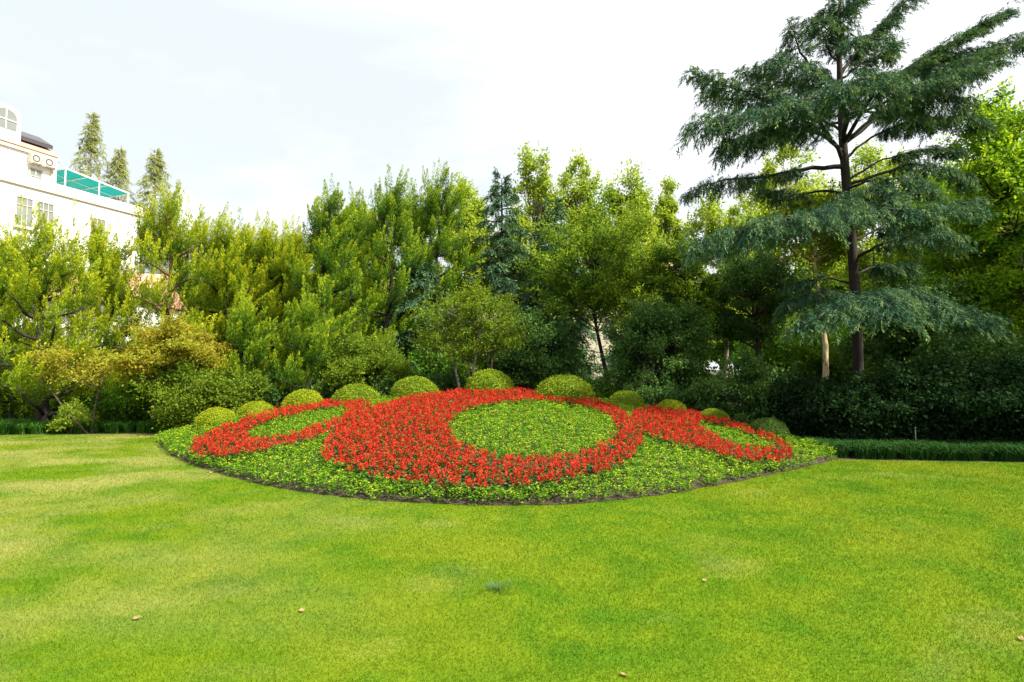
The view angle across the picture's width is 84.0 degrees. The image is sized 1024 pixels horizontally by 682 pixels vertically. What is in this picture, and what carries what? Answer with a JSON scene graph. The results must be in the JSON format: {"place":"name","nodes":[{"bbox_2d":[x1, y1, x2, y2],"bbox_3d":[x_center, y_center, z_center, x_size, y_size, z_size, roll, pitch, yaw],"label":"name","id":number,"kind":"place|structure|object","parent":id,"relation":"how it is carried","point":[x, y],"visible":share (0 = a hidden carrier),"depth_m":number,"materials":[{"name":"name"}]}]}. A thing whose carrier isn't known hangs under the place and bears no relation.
{"place":"outdoors","nodes":[
{"label":"outdoors","id":0,"kind":"place"},
{"bbox_2d":[175,191,199,274],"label":"office tower","id":1,"kind":"structure","parent":0,"point":[194,202],"depth_m":325.77,"materials":[{"name":"white glass"}]},
{"bbox_2d":[0,433,1023,681],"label":"lawn","id":2,"kind":"structure","parent":0,"point":[530,630],"depth_m":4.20,"materials":[{"name":"green plant"}]},
{"bbox_2d":[0,370,1023,462],"bbox_3d":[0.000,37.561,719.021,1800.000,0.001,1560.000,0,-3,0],"label":"ground","id":3,"kind":"structure","parent":0,"point":[848,458],"depth_m":10.52,"materials":[{"name":"green plant"}]},
{"bbox_2d":[0,350,33,419],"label":"shrub","id":4,"kind":"object","parent":3,"relation":"on","point":[2,368],"visible":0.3,"depth_m":15.82,"materials":[{"name":"green plant"}]},
{"bbox_2d":[0,214,72,419],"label":"juniper tree","id":5,"kind":"object","parent":3,"relation":"on","point":[25,348],"visible":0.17,"depth_m":17.42,"materials":[{"name":"green plant"}]},
{"bbox_2d":[0,361,77,419],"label":"shrub","id":6,"kind":"object","parent":3,"relation":"on","point":[22,412],"visible":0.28,"depth_m":16.14,"materials":[{"name":"green plant"}]},
{"bbox_2d":[0,194,127,422],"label":"juniper tree","id":7,"kind":"object","parent":3,"relation":"on","point":[56,269],"visible":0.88,"depth_m":14.94,"materials":[{"name":"green plant"}]},
{"bbox_2d":[13,338,116,433],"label":"tree","id":8,"kind":"object","parent":3,"relation":"on","point":[55,370],"visible":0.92,"depth_m":14.10,"materials":[{"name":"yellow plant"}]},
{"bbox_2d":[0,103,143,273],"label":"apartment building","id":9,"kind":"structure","parent":3,"relation":"on","point":[33,183],"depth_m":34.47,"materials":[{"name":"paint"}]},
{"bbox_2d":[13,195,33,229],"bbox_3d":[-28.422,-7.477,33.187,0.157,1.870,1.090,-1,-3,21],"label":"window","id":10,"kind":"structure","parent":9,"relation":"in","point":[29,203],"depth_m":33.24,"materials":[{"name":"white glass"}]},
{"bbox_2d":[36,200,54,233],"bbox_3d":[-28.030,-7.426,34.211,0.157,1.870,1.100,-1,-3,21],"label":"window","id":11,"kind":"structure","parent":9,"relation":"in","point":[48,208],"depth_m":34.32,"materials":[{"name":"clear glass"}]},
{"bbox_2d":[56,167,129,203],"bbox_3d":[-28.822,-9.907,38.062,3.365,1.690,4.190,-1,-3,21],"label":"canopy","id":12,"kind":"object","parent":9,"relation":"on","point":[67,177],"visible":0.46,"depth_m":38.02,"materials":[{"name":"teal glass"}]},
{"bbox_2d":[46,397,99,433],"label":"shrub","id":13,"kind":"object","parent":3,"relation":"on","point":[66,420],"visible":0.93,"depth_m":14.13,"materials":[{"name":"green plant"}]},
{"bbox_2d":[0,417,190,434],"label":"lilyturf border","id":14,"kind":"object","parent":3,"relation":"on","point":[21,425],"visible":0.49,"depth_m":14.37,"materials":[{"name":"green plant"}]},
{"bbox_2d":[3,273,187,350],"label":"annex building","id":15,"kind":"structure","parent":3,"relation":"on","point":[143,278],"depth_m":28.66,"materials":[{"name":"paint"}]},
{"bbox_2d":[46,214,148,417],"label":"juniper tree","id":16,"kind":"object","parent":3,"relation":"on","point":[116,256],"visible":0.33,"depth_m":17.88,"materials":[{"name":"green plant"}]},
{"bbox_2d":[79,376,167,425],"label":"shrub","id":17,"kind":"object","parent":3,"relation":"on","point":[125,406],"visible":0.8,"depth_m":15.01,"materials":[{"name":"green plant"}]},
{"bbox_2d":[88,309,240,423],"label":"maple tree","id":18,"kind":"object","parent":3,"relation":"on","point":[168,340],"visible":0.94,"depth_m":14.25,"materials":[{"name":"yellow plant"}]},
{"bbox_2d":[100,179,230,404],"bbox_3d":[-10.004,-1.132,17.220,4.066,7.350,3.658,-3,-4,44],"label":"juniper tree","id":19,"kind":"object","parent":3,"relation":"on","point":[168,244],"visible":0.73,"depth_m":16.71,"materials":[{"name":"green plant"}]},
{"bbox_2d":[120,356,268,430],"bbox_3d":[-7.774,1.451,14.419,3.330,2.214,2.556,0,-3,0],"label":"shrub","id":20,"kind":"object","parent":3,"relation":"on","point":[189,407],"visible":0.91,"depth_m":14.01,"materials":[{"name":"green plant"}]},
{"bbox_2d":[169,201,284,392],"bbox_3d":[-8.876,-0.823,17.769,3.230,6.789,3.318,2,-4,-37],"label":"juniper tree","id":21,"kind":"object","parent":3,"relation":"on","point":[227,249],"visible":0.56,"depth_m":17.37,"materials":[{"name":"green plant"}]},
{"bbox_2d":[201,363,274,413],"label":"shrub","id":22,"kind":"object","parent":3,"relation":"on","point":[258,383],"visible":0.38,"depth_m":14.65,"materials":[{"name":"green plant"}]},
{"bbox_2d":[203,209,281,346],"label":"juniper tree","id":23,"kind":"object","parent":3,"relation":"on","point":[246,257],"visible":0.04,"depth_m":19.53,"materials":[{"name":"green plant"}]},
{"bbox_2d":[218,281,297,400],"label":"juniper tree","id":24,"kind":"object","parent":3,"relation":"on","point":[256,344],"visible":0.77,"depth_m":15.54,"materials":[{"name":"green plant"}]},
{"bbox_2d":[228,369,293,411],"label":"shrub","id":25,"kind":"object","parent":3,"relation":"on","point":[273,400],"visible":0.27,"depth_m":15.24,"materials":[{"name":"green plant"}]},
{"bbox_2d":[215,211,318,386],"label":"juniper tree","id":26,"kind":"object","parent":3,"relation":"on","point":[270,254],"visible":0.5,"depth_m":17.90,"materials":[{"name":"green plant"}]},
{"bbox_2d":[254,216,335,385],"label":"juniper tree","id":27,"kind":"object","parent":3,"relation":"on","point":[305,257],"visible":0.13,"depth_m":19.00,"materials":[{"name":"green plant"}]},
{"bbox_2d":[272,275,345,393],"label":"juniper tree","id":28,"kind":"object","parent":3,"relation":"on","point":[315,336],"visible":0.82,"depth_m":15.20,"materials":[{"name":"green plant"}]},
{"bbox_2d":[278,377,343,408],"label":"shrub","id":29,"kind":"object","parent":3,"relation":"on","point":[329,393],"visible":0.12,"depth_m":15.24,"materials":[{"name":"green plant"}]},
{"bbox_2d":[280,173,377,382],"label":"juniper tree","id":30,"kind":"object","parent":3,"relation":"on","point":[326,240],"visible":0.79,"depth_m":17.19,"materials":[{"name":"green plant"}]},
{"bbox_2d":[319,196,394,332],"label":"deciduous tree","id":31,"kind":"object","parent":3,"relation":"on","point":[368,273],"visible":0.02,"depth_m":26.75,"materials":[{"name":"green plant"}]},
{"bbox_2d":[327,180,395,344],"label":"juniper tree","id":32,"kind":"object","parent":3,"relation":"on","point":[341,306],"visible":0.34,"depth_m":20.59,"materials":[{"name":"green plant"}]},
{"bbox_2d":[311,322,416,390],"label":"maple tree","id":33,"kind":"object","parent":3,"relation":"on","point":[352,365],"visible":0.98,"depth_m":15.54,"materials":[{"name":"green plant"}]},
{"bbox_2d":[365,374,398,396],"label":"shrub","id":34,"kind":"object","parent":3,"relation":"on","point":[383,387],"visible":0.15,"depth_m":15.40,"materials":[{"name":"green plant"}]},
{"bbox_2d":[347,163,443,361],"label":"juniper tree","id":35,"kind":"object","parent":3,"relation":"on","point":[395,219],"visible":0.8,"depth_m":18.69,"materials":[{"name":"green plant"}]},
{"bbox_2d":[351,326,440,386],"bbox_3d":[-3.819,1.182,18.502,3.971,3.330,3.893,-1,-3,16],"label":"understorey shrub","id":36,"kind":"object","parent":3,"relation":"on","point":[412,356],"visible":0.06,"depth_m":18.14,"materials":[{"name":"green plant"}]},
{"bbox_2d":[371,175,455,344],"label":"juniper tree","id":37,"kind":"object","parent":3,"relation":"on","point":[415,208],"visible":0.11,"depth_m":21.40,"materials":[{"name":"green plant"}]},
{"bbox_2d":[373,242,463,387],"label":"blue conifer","id":38,"kind":"object","parent":3,"relation":"on","point":[417,280],"visible":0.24,"depth_m":19.09,"materials":[{"name":"green plant"}]},
{"bbox_2d":[400,366,476,395],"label":"shrub","id":39,"kind":"object","parent":3,"relation":"on","point":[443,382],"visible":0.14,"depth_m":16.14,"materials":[{"name":"green plant"}]},
{"bbox_2d":[397,159,487,359],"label":"juniper tree","id":40,"kind":"object","parent":3,"relation":"on","point":[433,206],"visible":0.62,"depth_m":20.00,"materials":[{"name":"green plant"}]},
{"bbox_2d":[414,344,518,387],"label":"understorey shrub","id":41,"kind":"object","parent":3,"relation":"on","point":[439,364],"visible":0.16,"depth_m":17.80,"materials":[{"name":"green plant"}]},
{"bbox_2d":[435,171,498,330],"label":"poplar tree","id":42,"kind":"object","parent":3,"relation":"on","point":[473,218],"visible":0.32,"depth_m":25.40,"materials":[{"name":"green plant"}]},
{"bbox_2d":[403,266,536,395],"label":"forked tree","id":43,"kind":"object","parent":3,"relation":"on","point":[486,313],"visible":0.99,"depth_m":15.10,"materials":[{"name":"green plant"}]},
{"bbox_2d":[157,398,837,504],"bbox_3d":[-0.979,1.692,11.469,13.809,0.986,9.546,0,-3,0],"label":"soil mound","id":44,"kind":"object","parent":3,"relation":"on","point":[554,499],"visible":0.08,"depth_m":8.01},
{"bbox_2d":[194,407,236,430],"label":"clipped shrub","id":45,"kind":"object","parent":44,"relation":"on","point":[209,417],"visible":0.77,"depth_m":11.88,"materials":[{"name":"green plant"}]},
{"bbox_2d":[235,400,274,421],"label":"clipped shrub","id":46,"kind":"object","parent":44,"relation":"on","point":[255,406],"visible":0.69,"depth_m":12.43,"materials":[{"name":"green plant"}]},
{"bbox_2d":[185,398,372,465],"bbox_3d":[-4.445,1.658,11.373,2.942,0.960,4.904,0,-3,0],"label":"red salvia","id":47,"kind":"object","parent":44,"relation":"on","point":[210,449],"visible":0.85,"depth_m":10.20,"materials":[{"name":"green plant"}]},
{"bbox_2d":[246,404,349,441],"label":"bedding plants","id":48,"kind":"object","parent":44,"relation":"on","point":[328,414],"visible":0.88,"depth_m":11.04,"materials":[{"name":"green plant"}]},
{"bbox_2d":[281,388,323,413],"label":"clipped shrub","id":49,"kind":"object","parent":44,"relation":"on","point":[301,396],"visible":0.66,"depth_m":12.79,"materials":[{"name":"green plant"}]},
{"bbox_2d":[330,383,380,406],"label":"clipped shrub","id":50,"kind":"object","parent":44,"relation":"on","point":[349,392],"visible":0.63,"depth_m":13.04,"materials":[{"name":"green plant"}]},
{"bbox_2d":[389,375,439,402],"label":"clipped shrub","id":51,"kind":"object","parent":44,"relation":"on","point":[410,385],"visible":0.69,"depth_m":13.20,"materials":[{"name":"green plant"}]},
{"bbox_2d":[318,386,645,497],"bbox_3d":[-0.429,1.484,10.498,5.666,1.180,7.422,0,-3,0],"label":"red salvia","id":52,"kind":"object","parent":44,"relation":"on","point":[422,408],"visible":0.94,"depth_m":8.49,"materials":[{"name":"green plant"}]},
{"bbox_2d":[464,368,514,398],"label":"clipped shrub","id":53,"kind":"object","parent":44,"relation":"on","point":[487,379],"visible":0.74,"depth_m":13.31,"materials":[{"name":"green plant"}]},
{"bbox_2d":[154,395,836,504],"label":"bedding plants","id":54,"kind":"object","parent":44,"relation":"on","point":[189,431],"visible":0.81,"depth_m":8.13,"materials":[{"name":"green plant"}]},
{"bbox_2d":[448,397,617,461],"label":"bedding plants","id":55,"kind":"object","parent":44,"relation":"on","point":[475,420],"visible":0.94,"depth_m":9.71,"materials":[{"name":"green plant"}]},
{"bbox_2d":[533,373,595,405],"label":"clipped shrub","id":56,"kind":"object","parent":44,"relation":"on","point":[564,385],"visible":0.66,"depth_m":12.53,"materials":[{"name":"green plant"}]},
{"bbox_2d":[606,390,644,410],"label":"clipped shrub","id":57,"kind":"object","parent":44,"relation":"on","point":[627,397],"visible":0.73,"depth_m":12.89,"materials":[{"name":"green plant"}]},
{"bbox_2d":[655,399,686,417],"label":"clipped shrub","id":58,"kind":"object","parent":44,"relation":"on","point":[666,403],"visible":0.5,"depth_m":12.56,"materials":[{"name":"green plant"}]},
{"bbox_2d":[630,404,795,469],"bbox_3d":[3.523,1.706,10.924,2.638,0.815,4.806,0,-3,0],"label":"red salvia","id":59,"kind":"object","parent":44,"relation":"on","point":[687,421],"visible":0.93,"depth_m":9.93,"materials":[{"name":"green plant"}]},
{"bbox_2d":[699,408,731,425],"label":"clipped shrub","id":60,"kind":"object","parent":44,"relation":"on","point":[711,412],"visible":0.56,"depth_m":11.78,"materials":[{"name":"green plant"}]},
{"bbox_2d":[697,420,776,450],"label":"bedding plants","id":61,"kind":"object","parent":44,"relation":"on","point":[739,437],"visible":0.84,"depth_m":10.28,"materials":[{"name":"green plant"}]},
{"bbox_2d":[747,417,791,441],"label":"clipped shrub","id":62,"kind":"object","parent":44,"relation":"on","point":[773,425],"visible":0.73,"depth_m":10.62,"materials":[{"name":"green plant"}]},
{"bbox_2d":[455,167,567,368],"bbox_3d":[-0.316,-1.884,21.217,5.280,9.185,4.620,-1,-3,26],"label":"blue conifer","id":63,"kind":"object","parent":3,"relation":"on","point":[501,244],"visible":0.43,"depth_m":21.02,"materials":[{"name":"green plant"}]},
{"bbox_2d":[6,402,1021,441],"bbox_3d":[0.034,2.388,19.005,48.416,0.493,13.227,0,-3,0],"label":"ground cover","id":64,"kind":"object","parent":3,"relation":"on","point":[951,437],"visible":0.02,"depth_m":12.96,"materials":[{"name":"green plant"}]},
{"bbox_2d":[477,302,592,390],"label":"evergreen tree","id":65,"kind":"object","parent":3,"relation":"on","point":[537,366],"visible":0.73,"depth_m":16.80,"materials":[{"name":"green plant"}]},
{"bbox_2d":[504,140,570,316],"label":"poplar tree","id":66,"kind":"object","parent":3,"relation":"on","point":[538,188],"visible":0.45,"depth_m":25.13,"materials":[{"name":"green plant"}]},
{"bbox_2d":[500,197,618,391],"bbox_3d":[1.737,-1.315,20.517,5.263,7.978,4.838,0,-3,0],"label":"blue conifer","id":67,"kind":"object","parent":3,"relation":"on","point":[557,213],"visible":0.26,"depth_m":20.44,"materials":[{"name":"green plant"}]},
{"bbox_2d":[539,146,607,376],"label":"poplar tree","id":68,"kind":"object","parent":3,"relation":"on","point":[580,193],"visible":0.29,"depth_m":26.18,"materials":[{"name":"green plant"}]},
{"bbox_2d":[509,178,675,382],"bbox_3d":[2.742,-1.293,18.176,5.358,7.744,4.846,-1,-3,25],"label":"evergreen tree","id":69,"kind":"object","parent":3,"relation":"on","point":[605,288],"visible":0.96,"depth_m":17.51,"materials":[{"name":"green plant"}]},
{"bbox_2d":[580,373,626,404],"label":"shrub","id":70,"kind":"object","parent":3,"relation":"on","point":[605,392],"visible":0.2,"depth_m":15.76,"materials":[{"name":"green plant"}]},
{"bbox_2d":[571,158,672,361],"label":"poplar tree","id":71,"kind":"object","parent":3,"relation":"on","point":[615,196],"visible":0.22,"depth_m":25.00,"materials":[{"name":"green plant"}]},
{"bbox_2d":[593,288,719,395],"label":"evergreen tree","id":72,"kind":"object","parent":3,"relation":"on","point":[642,326],"visible":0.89,"depth_m":15.19,"materials":[{"name":"green plant"}]},
{"bbox_2d":[617,379,696,409],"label":"shrub","id":73,"kind":"object","parent":3,"relation":"on","point":[651,395],"visible":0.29,"depth_m":14.11,"materials":[{"name":"green plant"}]},
{"bbox_2d":[600,336,723,388],"bbox_3d":[5.134,1.159,19.060,3.893,3.456,3.971,2,-4,-41],"label":"understorey shrub","id":74,"kind":"object","parent":3,"relation":"on","point":[703,375],"visible":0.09,"depth_m":18.54,"materials":[{"name":"green plant"}]},
{"bbox_2d":[651,175,686,327],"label":"poplar tree","id":75,"kind":"object","parent":3,"relation":"on","point":[667,202],"visible":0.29,"depth_m":27.04,"materials":[{"name":"green plant"}]},
{"bbox_2d":[627,227,729,387],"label":"tree","id":76,"kind":"object","parent":3,"relation":"on","point":[683,285],"visible":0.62,"depth_m":16.81,"materials":[{"name":"green plant"}]},
{"bbox_2d":[662,384,733,415],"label":"shrub","id":77,"kind":"object","parent":3,"relation":"on","point":[690,402],"visible":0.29,"depth_m":13.94,"materials":[{"name":"green plant"}]},
{"bbox_2d":[669,192,770,395],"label":"deciduous tree","id":78,"kind":"object","parent":3,"relation":"on","point":[710,220],"visible":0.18,"depth_m":25.82,"materials":[{"name":"green plant"}]},
{"bbox_2d":[682,344,815,430],"bbox_3d":[5.597,1.196,13.513,2.621,2.295,2.836,1,-3,-23],"label":"shrub","id":79,"kind":"object","parent":3,"relation":"on","point":[749,380],"visible":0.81,"depth_m":13.19,"materials":[{"name":"green plant"}]},
{"bbox_2d":[698,247,815,400],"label":"tree","id":80,"kind":"object","parent":3,"relation":"on","point":[750,277],"visible":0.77,"depth_m":17.52,"materials":[{"name":"green plant"}]},
{"bbox_2d":[733,137,863,331],"bbox_3d":[13.416,-3.606,26.893,5.858,13.288,5.966,-3,-4,42],"label":"deciduous tree","id":81,"kind":"object","parent":3,"relation":"on","point":[747,203],"visible":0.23,"depth_m":26.81,"materials":[{"name":"green plant"}]},
{"bbox_2d":[747,307,852,386],"bbox_3d":[10.000,0.849,19.729,3.893,4.308,3.971,-2,-3,30],"label":"understorey shrub","id":82,"kind":"object","parent":3,"relation":"on","point":[808,355],"visible":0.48,"depth_m":18.84,"materials":[{"name":"green plant"}]},
{"bbox_2d":[759,371,850,439],"bbox_3d":[6.610,1.553,12.835,2.220,1.759,2.382,0,-3,0],"label":"shrub","id":83,"kind":"object","parent":3,"relation":"on","point":[795,426],"visible":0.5,"depth_m":12.42,"materials":[{"name":"green plant"}]},
{"bbox_2d":[751,179,880,380],"bbox_3d":[8.117,-0.903,15.028,3.351,6.674,3.084,-2,-3,30],"label":"tree","id":84,"kind":"object","parent":3,"relation":"on","point":[828,246],"visible":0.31,"depth_m":14.92,"materials":[{"name":"green plant"}]},
{"bbox_2d":[809,291,871,369],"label":"understorey shrub","id":85,"kind":"object","parent":3,"relation":"on","point":[841,335],"visible":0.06,"depth_m":22.23,"materials":[{"name":"green plant"}]},
{"bbox_2d":[670,0,1023,374],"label":"cedar tree","id":86,"kind":"object","parent":3,"relation":"on","point":[908,101],"visible":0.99,"depth_m":12.71,"materials":[{"name":"green plant"}]},
{"bbox_2d":[779,370,930,441],"bbox_3d":[7.157,1.441,11.670,2.804,1.693,2.445,0,-3,0],"label":"shrub","id":87,"kind":"object","parent":3,"relation":"on","point":[862,412],"visible":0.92,"depth_m":11.34,"materials":[{"name":"green plant"}]},
{"bbox_2d":[820,337,921,385],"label":"understorey shrub","id":88,"kind":"object","parent":3,"relation":"on","point":[851,368],"visible":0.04,"depth_m":18.44,"materials":[{"name":"green plant"}]},
{"bbox_2d":[825,137,920,296],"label":"deciduous tree","id":89,"kind":"object","parent":3,"relation":"on","point":[869,156],"visible":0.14,"depth_m":26.98,"materials":[{"name":"green plant"}]},
{"bbox_2d":[791,435,1023,460],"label":"lilyturf border","id":90,"kind":"object","parent":3,"relation":"on","point":[974,450],"visible":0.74,"depth_m":10.17,"materials":[{"name":"green plant"}]},
{"bbox_2d":[830,249,1007,373],"bbox_3d":[11.025,-0.072,16.116,3.943,5.121,4.315,0,-3,0],"label":"evergreen tree","id":91,"kind":"object","parent":3,"relation":"on","point":[892,340],"visible":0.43,"depth_m":15.56,"materials":[{"name":"green plant"}]},
{"bbox_2d":[849,344,1023,441],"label":"shrub","id":92,"kind":"object","parent":3,"relation":"on","point":[930,384],"visible":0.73,"depth_m":11.06,"materials":[{"name":"green plant"}]},
{"bbox_2d":[872,321,1023,441],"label":"shrub","id":93,"kind":"object","parent":3,"relation":"on","point":[968,351],"visible":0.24,"depth_m":12.13,"materials":[{"name":"green plant"}]},
{"bbox_2d":[881,125,1023,348],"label":"deciduous tree","id":94,"kind":"object","parent":3,"relation":"on","point":[1013,299],"visible":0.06,"depth_m":16.76,"materials":[{"name":"green plant"}]},
{"bbox_2d":[894,181,1023,368],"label":"deciduous tree","id":95,"kind":"object","parent":3,"relation":"on","point":[978,286],"visible":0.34,"depth_m":15.63,"materials":[{"name":"green plant"}]},
{"bbox_2d":[935,75,1023,338],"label":"deciduous tree","id":96,"kind":"object","parent":3,"relation":"on","point":[999,164],"visible":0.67,"depth_m":15.37,"materials":[{"name":"green plant"}]},
{"bbox_2d":[939,350,1023,443],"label":"shrub","id":97,"kind":"object","parent":3,"relation":"on","point":[1014,426],"visible":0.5,"depth_m":10.93,"materials":[{"name":"green plant"}]},
{"bbox_2d":[0,0,1023,369],"label":"sky","id":98,"kind":"structure","parent":0,"point":[250,105],"materials":[{"name":"white"}]},
{"bbox_2d":[574,263,672,384],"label":"pavilion","id":99,"kind":"structure","parent":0,"point":[594,345],"depth_m":48.04,"materials":[{"name":"tile"}]},
{"label":"far lawn","id":100,"kind":"structure","parent":0,"visible":0},
{"bbox_2d":[69,112,117,198],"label":"dawn redwood","id":101,"kind":"object","parent":100,"relation":"on","point":[91,142],"visible":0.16,"depth_m":52.87,"materials":[{"name":"green plant"}]},
{"bbox_2d":[104,146,146,273],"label":"dawn redwood","id":102,"kind":"object","parent":100,"relation":"on","point":[117,161],"visible":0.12,"depth_m":52.72,"materials":[{"name":"green plant"}]},
{"bbox_2d":[131,148,184,288],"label":"dawn redwood","id":103,"kind":"object","parent":100,"relation":"on","point":[155,176],"visible":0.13,"depth_m":52.53,"materials":[{"name":"green plant"}]},
{"bbox_2d":[684,322,746,369],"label":"distant tree","id":104,"kind":"object","parent":100,"relation":"on","point":[717,356],"visible":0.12,"depth_m":64.37,"materials":[{"name":"green plant"}]},
{"bbox_2d":[782,247,887,335],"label":"distant tree","id":105,"kind":"object","parent":100,"relation":"on","point":[839,287],"visible":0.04,"depth_m":41.60,"materials":[{"name":"green plant"}]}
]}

